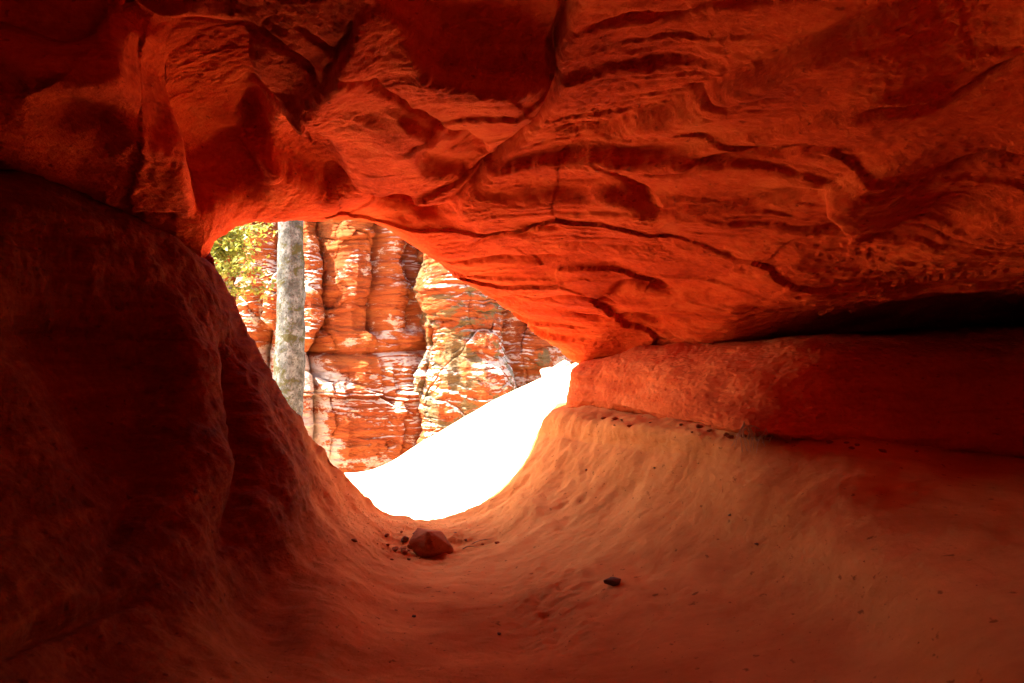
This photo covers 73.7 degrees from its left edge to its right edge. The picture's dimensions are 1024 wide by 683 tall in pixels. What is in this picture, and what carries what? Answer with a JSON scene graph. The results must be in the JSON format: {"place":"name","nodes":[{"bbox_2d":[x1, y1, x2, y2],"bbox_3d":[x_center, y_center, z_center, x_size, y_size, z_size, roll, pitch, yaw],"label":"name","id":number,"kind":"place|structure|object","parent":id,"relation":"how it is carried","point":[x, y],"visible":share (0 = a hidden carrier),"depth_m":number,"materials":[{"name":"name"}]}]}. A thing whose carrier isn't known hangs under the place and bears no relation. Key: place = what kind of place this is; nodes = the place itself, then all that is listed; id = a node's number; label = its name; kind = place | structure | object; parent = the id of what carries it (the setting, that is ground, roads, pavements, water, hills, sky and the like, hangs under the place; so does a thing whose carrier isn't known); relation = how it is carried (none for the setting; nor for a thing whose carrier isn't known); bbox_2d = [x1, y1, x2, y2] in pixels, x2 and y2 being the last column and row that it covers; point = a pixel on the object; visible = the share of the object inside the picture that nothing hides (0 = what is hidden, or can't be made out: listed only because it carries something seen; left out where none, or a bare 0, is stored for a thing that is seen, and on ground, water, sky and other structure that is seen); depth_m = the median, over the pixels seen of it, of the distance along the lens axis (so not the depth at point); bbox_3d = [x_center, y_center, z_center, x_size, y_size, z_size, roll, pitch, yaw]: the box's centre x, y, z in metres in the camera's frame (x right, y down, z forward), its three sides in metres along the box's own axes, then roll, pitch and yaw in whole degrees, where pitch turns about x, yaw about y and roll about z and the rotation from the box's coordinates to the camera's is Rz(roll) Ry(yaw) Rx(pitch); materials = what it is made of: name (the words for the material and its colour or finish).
{"place":"outdoors","nodes":[
{"label":"outdoors","id":0,"kind":"place"},
{"bbox_2d":[0,169,401,682],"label":"rock wall","id":1,"kind":"structure","parent":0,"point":[169,470],"depth_m":2.45,"materials":[{"name":"stone"}]},
{"bbox_2d":[0,0,1023,363],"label":"rock arch","id":2,"kind":"object","parent":1,"relation":"on","point":[578,180],"visible":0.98,"depth_m":2.65,"materials":[{"name":"red stone"}]},
{"bbox_2d":[345,363,577,519],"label":"sand ground","id":3,"kind":"structure","parent":0,"point":[475,458],"depth_m":7.38,"materials":[{"name":"white sand"}]},
{"bbox_2d":[210,222,276,301],"bbox_3d":[-4.734,0.301,10.676,2.020,4.605,2.306,0,0,-32],"label":"young tree","id":4,"kind":"object","parent":3,"relation":"on","point":[220,254],"visible":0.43,"depth_m":10.48,"materials":[{"name":"green plant"}]},
{"bbox_2d":[273,220,305,416],"bbox_3d":[-3.172,-2.575,10.244,5.431,9.642,6.116,0,0,-42],"label":"beech tree","id":5,"kind":"object","parent":3,"relation":"on","point":[289,365],"visible":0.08,"depth_m":9.64,"materials":[{"name":"grey plant"}]},
{"bbox_2d":[212,219,426,472],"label":"sandstone cliff","id":6,"kind":"structure","parent":3,"relation":"on","point":[365,346],"depth_m":12.22,"materials":[{"name":"orange stone"}]},
{"bbox_2d":[413,250,517,444],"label":"sandstone cliff","id":7,"kind":"structure","parent":3,"relation":"on","point":[464,369],"depth_m":11.87,"materials":[{"name":"orange stone"}]},
{"bbox_2d":[500,310,574,387],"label":"sandstone cliff","id":8,"kind":"structure","parent":3,"relation":"on","point":[529,354],"depth_m":13.10,"materials":[{"name":"orange stone"}]},
{"bbox_2d":[540,367,554,376],"bbox_3d":[0.495,0.453,9.075,0.234,0.226,0.247,0,0,-15],"label":"boulder","id":9,"kind":"object","parent":3,"relation":"on","point":[544,372],"visible":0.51,"depth_m":8.98,"materials":[{"name":"white stone"}]},
{"bbox_2d":[552,360,570,370],"bbox_3d":[0.634,0.388,9.122,0.278,0.290,0.305,0,0,21],"label":"boulder","id":10,"kind":"object","parent":3,"relation":"on","point":[563,364],"visible":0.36,"depth_m":9.02,"materials":[{"name":"white stone"}]},
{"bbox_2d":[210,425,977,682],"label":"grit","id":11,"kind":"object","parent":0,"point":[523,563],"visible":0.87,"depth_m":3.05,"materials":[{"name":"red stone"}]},
{"bbox_2d":[370,402,1023,682],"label":"cave floor","id":12,"kind":"structure","parent":0,"point":[970,505],"depth_m":2.45,"materials":[{"name":"stone"}]},
{"bbox_2d":[401,536,408,541],"bbox_3d":[-0.632,1.163,4.023,0.045,0.038,0.036,0,0,-26],"label":"pebble","id":13,"kind":"object","parent":12,"relation":"on","point":[405,539],"visible":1,"depth_m":4.01,"materials":[{"name":"brown stone"}]},
{"bbox_2d":[409,528,452,557],"bbox_3d":[-0.461,1.149,3.897,0.197,0.178,0.235,0,0,35],"label":"stone","id":14,"kind":"object","parent":12,"relation":"on","point":[425,543],"visible":0.98,"depth_m":3.82,"materials":[{"name":"red stone"}]},
{"bbox_2d":[603,577,620,585],"bbox_3d":[0.395,0.950,2.694,0.054,0.037,0.058,0,0,-42],"label":"pebble","id":15,"kind":"object","parent":12,"relation":"on","point":[613,581],"visible":0.96,"depth_m":2.68,"materials":[{"name":"brown stone"}]},
{"bbox_2d":[565,322,1023,457],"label":"rock ledge","id":16,"kind":"object","parent":12,"relation":"on","point":[958,389],"visible":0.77,"depth_m":3.27,"materials":[{"name":"red stone"}]},
{"bbox_2d":[732,421,803,452],"bbox_3d":[1.110,0.417,2.965,0.302,0.134,0.114,0,0,0],"label":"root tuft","id":17,"kind":"object","parent":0,"point":[753,435],"visible":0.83,"depth_m":2.97,"materials":[{"name":"brown plant"}]}
]}

